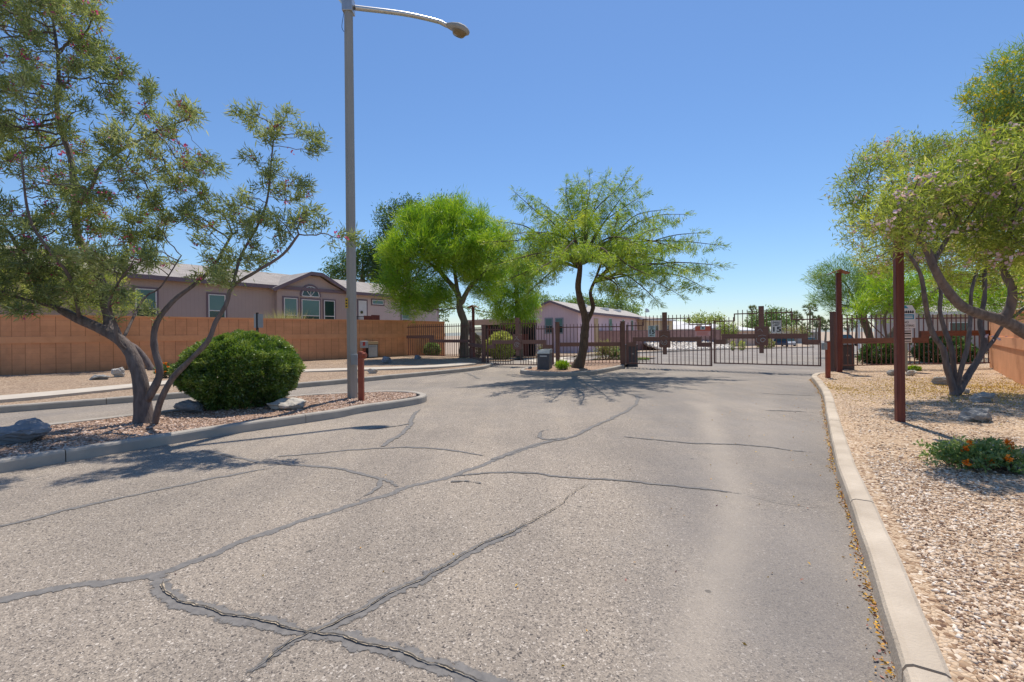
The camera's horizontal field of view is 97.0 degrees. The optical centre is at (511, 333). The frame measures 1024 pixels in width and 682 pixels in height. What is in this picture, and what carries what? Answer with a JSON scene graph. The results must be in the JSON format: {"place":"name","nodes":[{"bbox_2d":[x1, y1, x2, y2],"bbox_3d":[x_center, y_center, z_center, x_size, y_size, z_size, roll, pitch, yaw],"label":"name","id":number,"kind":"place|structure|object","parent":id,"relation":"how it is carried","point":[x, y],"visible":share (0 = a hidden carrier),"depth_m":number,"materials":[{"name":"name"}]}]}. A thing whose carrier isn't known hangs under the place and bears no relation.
{"place":"outdoors","nodes":[
{"label":"outdoors","id":0,"kind":"place"},
{"bbox_2d":[0,362,476,402],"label":"sidewalk","id":1,"kind":"structure","parent":0,"point":[42,395],"depth_m":11.84,"materials":[{"name":"concrete"}]},
{"bbox_2d":[0,356,489,404],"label":"gravel verge","id":2,"kind":"structure","parent":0,"point":[20,384],"depth_m":15.19,"materials":[{"name":"gravel"}]},
{"bbox_2d":[0,241,154,370],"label":"pink flowered tree","id":3,"kind":"object","parent":2,"relation":"on","point":[149,365],"visible":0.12,"depth_m":17.59,"materials":[{"name":"grey plant"}]},
{"bbox_2d":[89,374,109,379],"bbox_3d":[-13.227,1.434,14.551,0.550,0.250,0.423,-1,0,-29],"label":"boulder","id":4,"kind":"object","parent":2,"relation":"on","point":[99,377],"visible":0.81,"depth_m":14.45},
{"bbox_2d":[111,367,124,376],"bbox_3d":[-13.426,1.347,15.435,0.384,0.428,0.310,-1,0,29],"label":"boulder","id":5,"kind":"object","parent":2,"relation":"on","point":[119,372],"visible":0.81,"depth_m":15.37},
{"bbox_2d":[152,362,173,377],"bbox_3d":[-11.533,1.225,15.157,0.828,0.573,0.827,-1,0,-41],"label":"lantana","id":6,"kind":"object","parent":2,"relation":"on","point":[166,366],"visible":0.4,"depth_m":15.01,"materials":[{"name":"green plant"}]},
{"bbox_2d":[0,314,444,374],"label":"block wall","id":7,"kind":"structure","parent":2,"relation":"on","point":[45,344],"depth_m":18.99,"materials":[{"name":"brick"}]},
{"bbox_2d":[254,313,262,374],"bbox_3d":[-7.295,0.538,13.023,0.260,2.277,0.095,-1,0,0],"label":"sign post","id":8,"kind":"object","parent":2,"relation":"on","point":[258,320],"visible":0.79,"depth_m":13.01,"materials":[{"name":"grey metal"}]},
{"bbox_2d":[366,342,377,357],"bbox_3d":[-7.939,0.921,25.676,0.335,0.924,0.626,-1,0,44],"label":"utility cabinet","id":9,"kind":"object","parent":2,"relation":"on","point":[372,350],"visible":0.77,"depth_m":25.54,"materials":[{"name":"grey metal"}]},
{"bbox_2d":[406,321,472,357],"bbox_3d":[-4.254,0.505,26.012,5.075,2.280,0.150,-1,0,35],"label":"iron fence","id":10,"kind":"object","parent":2,"relation":"on","point":[435,341],"visible":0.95,"depth_m":26.00,"materials":[{"name":"metal"}]},
{"bbox_2d":[367,184,520,357],"bbox_3d":[-3.576,-3.427,25.119,8.614,9.944,5.610,-1,0,0],"label":"palo verde","id":11,"kind":"object","parent":2,"relation":"on","point":[467,255],"visible":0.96,"depth_m":24.45,"materials":[{"name":"green plant"}]},
{"bbox_2d":[468,325,485,362],"bbox_3d":[-1.843,0.699,23.305,0.210,2.240,2.965,-1,0,-20],"label":"iron fence","id":12,"kind":"object","parent":2,"relation":"on","point":[481,336],"visible":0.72,"depth_m":22.64,"materials":[{"name":"metal"}]},
{"bbox_2d":[0,360,896,681],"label":"road","id":13,"kind":"structure","parent":0,"point":[600,560],"depth_m":3.40,"materials":[{"name":"asphalt"}]},
{"bbox_2d":[0,390,426,472],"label":"kerb island","id":14,"kind":"structure","parent":13,"relation":"on","point":[26,461],"depth_m":6.85,"materials":[{"name":"concrete"}]},
{"bbox_2d":[0,392,413,457],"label":"gravel island","id":15,"kind":"structure","parent":14,"relation":"on","point":[175,418],"depth_m":8.22,"materials":[{"name":"gravel"}]},
{"bbox_2d":[0,417,51,444],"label":"boulder","id":16,"kind":"object","parent":15,"relation":"on","point":[25,430],"visible":0.88,"depth_m":6.22,"materials":[{"name":"stone"}]},
{"bbox_2d":[0,0,367,424],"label":"purple flowered tree","id":17,"kind":"object","parent":15,"relation":"on","point":[104,292],"visible":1,"depth_m":7.19,"materials":[{"name":"grey plant"}]},
{"bbox_2d":[172,399,203,412],"bbox_3d":[-6.080,1.392,8.517,0.474,0.297,0.442,-1,0,-41],"label":"boulder","id":18,"kind":"object","parent":15,"relation":"on","point":[188,406],"visible":0.97,"depth_m":8.43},
{"bbox_2d":[167,328,306,410],"bbox_3d":[-5.525,0.738,9.284,2.507,1.699,2.276,-1,0,0],"label":"clipped shrub","id":19,"kind":"object","parent":15,"relation":"on","point":[213,375],"visible":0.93,"depth_m":8.60,"materials":[{"name":"green plant"}]},
{"bbox_2d":[266,397,305,409],"bbox_3d":[-4.446,1.403,8.928,0.698,0.268,0.627,-1,0,0],"label":"boulder","id":20,"kind":"object","parent":15,"relation":"on","point":[288,403],"visible":0.9,"depth_m":8.80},
{"bbox_2d":[358,351,366,400],"bbox_3d":[-3.236,0.969,9.804,0.189,1.170,0.128,-1,0,13],"label":"bollard","id":21,"kind":"object","parent":15,"relation":"on","point":[362,355],"visible":0.82,"depth_m":9.76,"materials":[{"name":"metal"}]},
{"bbox_2d":[339,0,469,398],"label":"street lamp","id":22,"kind":"object","parent":15,"relation":"on","point":[457,29],"visible":0.96,"depth_m":10.25,"materials":[{"name":"grey metal"}]},
{"bbox_2d":[0,363,493,412],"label":"kerb","id":23,"kind":"structure","parent":13,"relation":"on","point":[60,404],"depth_m":11.12,"materials":[{"name":"concrete"}]},
{"bbox_2d":[160,485,584,678],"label":"crack sealant","id":24,"kind":"structure","parent":13,"relation":"on","point":[271,621],"depth_m":2.45,"materials":[{"name":"asphalt"}]},
{"bbox_2d":[0,373,814,681],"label":"road crack seal","id":25,"kind":"object","parent":13,"relation":"on","point":[158,591],"visible":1,"depth_m":2.72,"materials":[{"name":"asphalt"}]},
{"bbox_2d":[161,470,811,681],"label":"pavement crack","id":26,"kind":"object","parent":13,"relation":"on","point":[365,607],"visible":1,"depth_m":2.41,"materials":[{"name":"asphalt"}]},
{"bbox_2d":[175,379,895,681],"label":"fallen petals","id":27,"kind":"object","parent":13,"relation":"on","point":[868,600],"visible":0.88,"depth_m":2.86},
{"bbox_2d":[520,358,624,375],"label":"kerb centre island","id":28,"kind":"structure","parent":13,"relation":"on","point":[575,373],"depth_m":16.70,"materials":[{"name":"concrete"}]},
{"bbox_2d":[524,360,625,371],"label":"gravel centre island","id":29,"kind":"structure","parent":28,"relation":"on","point":[593,365],"depth_m":18.80,"materials":[{"name":"gravel"}]},
{"bbox_2d":[555,359,571,369],"bbox_3d":[1.962,1.218,17.595,0.689,0.494,0.632,-1,0,0],"label":"island plant","id":30,"kind":"object","parent":29,"relation":"on","point":[562,364],"visible":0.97,"depth_m":17.50,"materials":[{"name":"green plant"}]},
{"bbox_2d":[555,321,624,366],"bbox_3d":[3.498,0.578,20.350,3.110,2.230,0.210,-1,0,6],"label":"iron fence","id":31,"kind":"object","parent":29,"relation":"on","point":[621,343],"visible":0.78,"depth_m":20.30,"materials":[{"name":"metal"}]},
{"bbox_2d":[487,318,553,364],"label":"exit gate","id":32,"kind":"structure","parent":31,"relation":"attached to","point":[517,341],"depth_m":21.23,"materials":[{"name":"metal"}]},
{"bbox_2d":[626,312,711,365],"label":"entrance gate","id":33,"kind":"structure","parent":31,"relation":"attached to","point":[664,338],"depth_m":19.09,"materials":[{"name":"metal"}]},
{"bbox_2d":[695,326,710,335],"bbox_3d":[7.691,-0.101,18.277,0.580,0.400,0.016,-1,0,35],"label":"notice sign","id":34,"kind":"object","parent":33,"relation":"attached to","point":[702,330],"visible":1,"depth_m":18.27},
{"bbox_2d":[477,165,737,367],"bbox_3d":[2.748,-2.220,16.440,9.790,7.520,7.593,-1,0,-41],"label":"mesquite tree","id":35,"kind":"object","parent":13,"relation":"on","point":[617,251],"visible":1,"depth_m":15.91,"materials":[{"name":"green plant"}]},
{"bbox_2d":[625,344,637,365],"bbox_3d":[5.461,0.993,20.750,0.530,1.000,0.430,-1,0,0],"label":"gate motor","id":36,"kind":"object","parent":13,"relation":"on","point":[632,358],"visible":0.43,"depth_m":20.55,"materials":[{"name":"grey plastic"}]},
{"bbox_2d":[811,372,953,681],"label":"kerb","id":37,"kind":"structure","parent":13,"relation":"on","point":[916,655],"depth_m":2.56,"materials":[{"name":"concrete"}]},
{"bbox_2d":[0,0,1023,332],"label":"sky","id":38,"kind":"structure","parent":0,"point":[737,114],"materials":[{"name":"blue"}]},
{"bbox_2d":[445,353,589,360],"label":"carport yard","id":39,"kind":"structure","parent":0,"point":[561,354],"depth_m":33.42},
{"bbox_2d":[424,342,440,354],"bbox_3d":[-5.043,1.018,28.472,1.236,1.092,1.094,-1,0,0],"label":"green shrub","id":40,"kind":"object","parent":39,"relation":"on","point":[432,349],"visible":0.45,"depth_m":28.23,"materials":[{"name":"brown plant"}]},
{"bbox_2d":[486,331,515,358],"bbox_3d":[-0.732,0.715,28.031,2.083,1.937,1.813,-1,0,0],"label":"yellow green shrub","id":41,"kind":"object","parent":39,"relation":"on","point":[502,347],"visible":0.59,"depth_m":27.62,"materials":[{"name":"green plant"}]},
{"bbox_2d":[468,318,537,355],"bbox_3d":[-0.911,0.515,35.520,6.263,3.290,1.930,-1,0,45],"label":"carport","id":42,"kind":"object","parent":39,"relation":"on","point":[483,322],"visible":0.18,"depth_m":34.64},
{"bbox_2d":[537,349,551,369],"bbox_3d":[1.309,1.006,18.123,0.500,0.800,0.770,-1,0,14],"label":"gate operator","id":43,"kind":"object","parent":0,"point":[544,358],"visible":0.98,"depth_m":17.77,"materials":[{"name":"grey plastic"}]},
{"bbox_2d":[518,356,572,361],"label":"driveway","id":44,"kind":"structure","parent":0,"point":[531,359],"depth_m":29.30,"materials":[{"name":"concrete"}]},
{"bbox_2d":[476,247,544,357],"bbox_3d":[-0.363,-2.310,31.244,5.545,8.045,4.273,-1,0,0],"label":"weeping tree","id":45,"kind":"object","parent":44,"relation":"on","point":[513,309],"visible":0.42,"depth_m":30.51,"materials":[{"name":"green plant"}]},
{"bbox_2d":[445,332,873,359],"bbox_3d":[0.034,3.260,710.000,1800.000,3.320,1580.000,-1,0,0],"label":"ground","id":46,"kind":"structure","parent":0,"point":[449,348],"depth_m":269.24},
{"bbox_2d":[0,245,438,320],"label":"mauve house","id":47,"kind":"structure","parent":46,"relation":"on","point":[318,295],"depth_m":27.49,"materials":[{"name":"paint"}]},
{"bbox_2d":[133,286,158,315],"bbox_3d":[-18.310,-1.373,22.689,0.049,1.910,1.046,-1,0,35],"label":"window","id":48,"kind":"structure","parent":47,"relation":"in","point":[143,290],"depth_m":22.76,"materials":[{"name":"white paint"}]},
{"bbox_2d":[206,292,226,316],"bbox_3d":[-16.477,-1.353,25.323,0.049,1.831,1.043,-1,0,35],"label":"window","id":49,"kind":"structure","parent":47,"relation":"in","point":[214,301],"depth_m":25.22,"materials":[{"name":"glass"}]},
{"bbox_2d":[282,296,298,318],"bbox_3d":[-13.907,-1.396,28.495,0.049,1.864,1.044,-1,0,35],"label":"window","id":50,"kind":"structure","parent":47,"relation":"in","point":[291,303],"depth_m":28.48,"materials":[{"name":"glass"}]},
{"bbox_2d":[300,298,320,318],"bbox_3d":[-13.136,-1.386,29.603,0.049,1.828,1.447,-1,0,35],"label":"window","id":51,"kind":"structure","parent":47,"relation":"in","point":[311,306],"depth_m":29.58,"materials":[{"name":"glass"}]},
{"bbox_2d":[300,284,320,297],"bbox_3d":[-13.154,-2.794,29.607,0.120,0.819,1.476,-1,0,35],"label":"fan window","id":52,"kind":"structure","parent":47,"relation":"in","point":[302,293],"depth_m":29.55,"materials":[{"name":"glass"}]},
{"bbox_2d":[322,299,335,318],"bbox_3d":[-12.368,-1.402,30.708,0.049,1.844,0.982,-1,0,35],"label":"window","id":53,"kind":"structure","parent":47,"relation":"in","point":[329,305],"depth_m":30.71,"materials":[{"name":"glass"}]},
{"bbox_2d":[357,299,367,319],"bbox_3d":[-10.934,-1.421,33.205,0.089,2.172,0.897,-1,0,35],"label":"door","id":54,"kind":"structure","parent":47,"relation":"in","point":[362,304],"depth_m":33.18,"materials":[{"name":"white paint"}]},
{"bbox_2d":[357,315,379,319],"bbox_3d":[-9.630,-0.600,30.218,0.060,1.302,1.970,-1,0,35],"label":"deck screen","id":55,"kind":"object","parent":47,"relation":"attached to","point":[374,317],"visible":0.33,"depth_m":30.45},
{"bbox_2d":[371,298,383,305],"bbox_3d":[-10.165,-2.366,34.361,0.049,0.511,1.220,-1,0,35],"label":"window","id":56,"kind":"structure","parent":47,"relation":"in","point":[380,302],"depth_m":34.32,"materials":[{"name":"glass"}]},
{"bbox_2d":[266,305,314,318],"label":"ornamental grass","id":57,"kind":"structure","parent":46,"relation":"on","point":[286,316],"depth_m":24.77,"materials":[{"name":"plant"}]},
{"bbox_2d":[320,235,387,283],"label":"dark tree","id":58,"kind":"object","parent":46,"relation":"on","point":[337,272],"visible":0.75,"depth_m":45.16,"materials":[{"name":"green plant"}]},
{"bbox_2d":[366,189,467,283],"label":"dark tree","id":59,"kind":"object","parent":46,"relation":"on","point":[387,212],"visible":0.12,"depth_m":47.06,"materials":[{"name":"green plant"}]},
{"bbox_2d":[439,300,506,321],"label":"olive tree","id":60,"kind":"object","parent":46,"relation":"on","point":[477,312],"visible":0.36,"depth_m":43.98,"materials":[{"name":"green plant"}]},
{"bbox_2d":[524,287,554,305],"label":"olive tree","id":61,"kind":"object","parent":46,"relation":"on","point":[544,297],"visible":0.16,"depth_m":59.83,"materials":[{"name":"green plant"}]},
{"bbox_2d":[546,293,644,315],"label":"olive tree","id":62,"kind":"object","parent":46,"relation":"on","point":[620,305],"visible":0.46,"depth_m":83.91,"materials":[{"name":"green plant"}]},
{"bbox_2d":[590,337,619,359],"bbox_3d":[5.042,0.887,24.518,1.650,1.391,1.537,-1,0,-29],"label":"wispy plant","id":63,"kind":"object","parent":46,"relation":"on","point":[605,350],"visible":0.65,"depth_m":24.36,"materials":[{"name":"green plant"}]},
{"bbox_2d":[608,346,619,359],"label":"wispy plant","id":64,"kind":"object","parent":46,"relation":"on","point":[618,353],"visible":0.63,"depth_m":24.10,"materials":[{"name":"green plant"}]},
{"bbox_2d":[637,316,675,329],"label":"yellow house","id":65,"kind":"structure","parent":46,"relation":"on","point":[646,323],"depth_m":61.44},
{"bbox_2d":[575,346,813,356],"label":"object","id":66,"kind":"structure","parent":46,"relation":"on","point":[706,349],"depth_m":48.49,"materials":[{"name":"concrete"}]},
{"bbox_2d":[799,322,815,336],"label":"palm tree","id":67,"kind":"object","parent":46,"relation":"on","point":[805,327],"visible":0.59,"depth_m":99.63,"materials":[{"name":"green plant"}]},
{"bbox_2d":[802,303,817,337],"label":"palm tree","id":68,"kind":"object","parent":46,"relation":"on","point":[809,313],"visible":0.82,"depth_m":109.81,"materials":[{"name":"green plant"}]},
{"bbox_2d":[811,315,822,339],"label":"palm tree","id":69,"kind":"object","parent":46,"relation":"on","point":[816,322],"visible":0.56,"depth_m":129.80,"materials":[{"name":"green plant"}]},
{"bbox_2d":[821,319,829,342],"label":"palm tree","id":70,"kind":"object","parent":46,"relation":"on","point":[826,328],"visible":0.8,"depth_m":119.81,"materials":[{"name":"green plant"}]},
{"bbox_2d":[843,320,855,334],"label":"palm tree","id":71,"kind":"object","parent":46,"relation":"on","point":[849,326],"visible":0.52,"depth_m":114.94,"materials":[{"name":"green plant"}]},
{"bbox_2d":[868,297,1023,352],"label":"beige house","id":72,"kind":"structure","parent":46,"relation":"on","point":[939,326],"depth_m":30.93,"materials":[{"name":"paint"}]},
{"bbox_2d":[949,322,967,337],"bbox_3d":[30.199,-0.217,30.553,1.200,1.100,0.049,-1,0,18],"label":"window","id":73,"kind":"structure","parent":72,"relation":"in","point":[953,323],"depth_m":30.57,"materials":[{"name":"glass"}]},
{"bbox_2d":[989,309,1023,385],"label":"stucco wall","id":74,"kind":"structure","parent":46,"relation":"on","point":[1006,356],"depth_m":12.76,"materials":[{"name":"paint"}]},
{"bbox_2d":[446,328,873,335],"bbox_3d":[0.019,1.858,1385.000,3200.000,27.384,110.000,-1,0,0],"label":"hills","id":75,"kind":"structure","parent":0,"point":[454,334],"depth_m":1365.23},
{"bbox_2d":[490,340,863,362],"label":"street","id":76,"kind":"structure","parent":0,"point":[688,355],"depth_m":32.27,"materials":[{"name":"asphalt"}]},
{"bbox_2d":[587,344,806,353],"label":"verge","id":77,"kind":"structure","parent":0,"point":[798,345],"depth_m":66.90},
{"bbox_2d":[529,300,644,352],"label":"pink house","id":78,"kind":"structure","parent":77,"relation":"on","point":[562,313],"depth_m":43.69,"materials":[{"name":"paint"}]},
{"bbox_2d":[545,318,552,333],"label":"window","id":79,"kind":"structure","parent":78,"relation":"in","point":[548,321],"depth_m":43.45,"materials":[{"name":"teal glass"}]},
{"bbox_2d":[594,318,597,341],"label":"door","id":80,"kind":"structure","parent":78,"relation":"in","point":[595,319],"depth_m":46.09,"materials":[{"name":"beige plastic"}]},
{"bbox_2d":[598,330,720,350],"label":"garden wall","id":81,"kind":"structure","parent":77,"relation":"on","point":[639,343],"depth_m":50.24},
{"bbox_2d":[673,324,700,329],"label":"white gabled house","id":82,"kind":"structure","parent":77,"relation":"on","point":[682,327],"depth_m":67.82,"materials":[{"name":"paint"}]},
{"bbox_2d":[643,340,736,350],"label":"riprap stones","id":83,"kind":"object","parent":77,"relation":"on","point":[689,345],"visible":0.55,"depth_m":51.56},
{"bbox_2d":[678,309,726,323],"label":"yellow green tree","id":84,"kind":"object","parent":77,"relation":"on","point":[697,316],"visible":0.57,"depth_m":94.31,"materials":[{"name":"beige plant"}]},
{"bbox_2d":[681,323,756,345],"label":"peach house","id":85,"kind":"structure","parent":77,"relation":"on","point":[750,330],"depth_m":79.20,"materials":[{"name":"white paint"}]},
{"bbox_2d":[716,317,740,343],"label":"yellow green tree","id":86,"kind":"object","parent":77,"relation":"on","point":[721,327],"visible":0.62,"depth_m":67.80,"materials":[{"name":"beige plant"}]},
{"bbox_2d":[741,305,799,342],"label":"green tree","id":87,"kind":"object","parent":77,"relation":"on","point":[751,321],"visible":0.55,"depth_m":89.21,"materials":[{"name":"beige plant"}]},
{"bbox_2d":[770,328,817,342],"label":"tan house","id":88,"kind":"structure","parent":77,"relation":"on","point":[798,340],"depth_m":133.40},
{"bbox_2d":[783,326,811,341],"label":"olive tree","id":89,"kind":"object","parent":77,"relation":"on","point":[793,330],"visible":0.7,"depth_m":74.83,"materials":[{"name":"green plant"}]},
{"bbox_2d":[818,356,1023,681],"bbox_3d":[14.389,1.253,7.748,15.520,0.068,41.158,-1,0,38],"label":"gravel bed","id":90,"kind":"object","parent":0,"point":[959,663],"visible":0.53,"depth_m":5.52,"materials":[{"name":"gravel"}]},
{"bbox_2d":[821,341,830,377],"bbox_3d":[9.309,0.817,13.429,0.220,1.191,0.130,-1,0,0],"label":"bollard","id":91,"kind":"object","parent":90,"relation":"on","point":[825,346],"visible":0.84,"depth_m":13.38,"materials":[{"name":"metal"}]},
{"bbox_2d":[827,269,849,371],"bbox_3d":[11.004,-0.336,15.256,0.540,3.620,0.400,-1,0,20],"label":"brown post","id":92,"kind":"object","parent":90,"relation":"on","point":[838,287],"visible":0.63,"depth_m":15.20,"materials":[{"name":"metal"}]},
{"bbox_2d":[843,344,854,369],"bbox_3d":[11.960,0.850,16.350,0.530,0.950,0.430,-1,0,0],"label":"gate motor","id":93,"kind":"object","parent":90,"relation":"on","point":[849,356],"visible":0.29,"depth_m":16.15,"materials":[{"name":"brown plastic"}]},
{"bbox_2d":[855,343,908,363],"bbox_3d":[15.449,0.816,19.026,1.836,1.232,1.691,-1,0,0],"label":"dark shrub","id":94,"kind":"object","parent":90,"relation":"on","point":[874,353],"visible":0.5,"depth_m":18.70,"materials":[{"name":"green plant"}]},
{"bbox_2d":[871,201,905,421],"bbox_3d":[5.952,-0.263,6.974,0.540,3.600,0.400,-1,0,20],"label":"post","id":95,"kind":"object","parent":90,"relation":"on","point":[899,343],"visible":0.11,"depth_m":6.93,"materials":[{"name":"metal"}]},
{"bbox_2d":[829,312,989,371],"bbox_3d":[14.274,0.330,16.045,6.389,2.240,0.220,-1,0,-5],"label":"iron fence","id":96,"kind":"object","parent":90,"relation":"on","point":[923,337],"visible":0.49,"depth_m":15.92,"materials":[{"name":"metal"}]},
{"bbox_2d":[713,306,820,365],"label":"entrance gate","id":97,"kind":"structure","parent":96,"relation":"attached to","point":[761,336],"depth_m":17.02,"materials":[{"name":"metal"}]},
{"bbox_2d":[771,320,781,332],"bbox_3d":[9.786,-0.248,16.783,0.325,0.470,0.013,-1,0,35],"label":"speed sign","id":98,"kind":"object","parent":97,"relation":"attached to","point":[776,326],"visible":1,"depth_m":16.78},
{"bbox_2d":[904,305,915,371],"bbox_3d":[13.184,0.252,15.188,0.626,2.399,0.078,-1,0,0],"label":"sign post","id":99,"kind":"object","parent":90,"relation":"on","point":[909,310],"visible":0.47,"depth_m":15.16,"materials":[{"name":"grey metal"}]},
{"bbox_2d":[820,122,1023,395],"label":"pink flowered tree","id":100,"kind":"object","parent":90,"relation":"on","point":[957,382],"visible":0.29,"depth_m":9.59,"materials":[{"name":"grey plant"}]},
{"bbox_2d":[822,372,1023,419],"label":"fallen yellow blossom","id":101,"kind":"object","parent":90,"relation":"on","point":[980,385],"visible":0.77,"depth_m":10.44,"materials":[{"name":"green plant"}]},
{"bbox_2d":[842,258,1023,359],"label":"palo verde","id":102,"kind":"object","parent":90,"relation":"on","point":[911,285],"visible":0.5,"depth_m":20.42,"materials":[{"name":"green plant"}]},
{"bbox_2d":[845,106,1023,338],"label":"pink flowered tree","id":103,"kind":"object","parent":90,"relation":"on","point":[929,187],"visible":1,"depth_m":5.51,"materials":[{"name":"grey plant"}]},
{"bbox_2d":[931,377,947,385],"bbox_3d":[10.761,1.216,11.359,0.411,0.278,0.284,-1,0,0],"label":"boulder","id":104,"kind":"object","parent":90,"relation":"on","point":[939,380],"visible":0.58,"depth_m":11.30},
{"bbox_2d":[908,336,978,362],"bbox_3d":[18.498,0.702,19.371,2.509,1.416,2.298,-1,0,-42],"label":"dark shrub","id":105,"kind":"object","parent":90,"relation":"on","point":[935,350],"visible":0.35,"depth_m":18.96,"materials":[{"name":"green plant"}]},
{"bbox_2d":[913,435,1023,474],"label":"lantana","id":106,"kind":"object","parent":90,"relation":"on","point":[984,453],"visible":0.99,"depth_m":4.53,"materials":[{"name":"green plant"}]},
{"bbox_2d":[956,407,992,421],"bbox_3d":[7.046,1.255,6.880,0.474,0.252,0.250,-1,0,15],"label":"boulder","id":107,"kind":"object","parent":90,"relation":"on","point":[974,414],"visible":0.97,"depth_m":6.85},
{"bbox_2d":[969,392,995,402],"bbox_3d":[8.947,1.241,8.674,0.478,0.270,0.311,-1,0,0],"label":"boulder","id":108,"kind":"object","parent":90,"relation":"on","point":[983,397],"visible":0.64,"depth_m":8.56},
{"bbox_2d":[950,32,1023,215],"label":"yellow flowered tree","id":109,"kind":"object","parent":90,"relation":"on","point":[990,109],"visible":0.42,"depth_m":12.34,"materials":[{"name":"green plant"}]},
{"bbox_2d":[854,352,987,360],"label":"yard","id":110,"kind":"structure","parent":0,"point":[911,357],"depth_m":24.95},
{"bbox_2d":[801,251,905,354],"bbox_3d":[20.292,-1.770,26.938,6.200,6.530,3.602,-1,0,0],"label":"feathery tree","id":111,"kind":"object","parent":110,"relation":"on","point":[828,285],"visible":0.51,"depth_m":26.84,"materials":[{"name":"green plant"}]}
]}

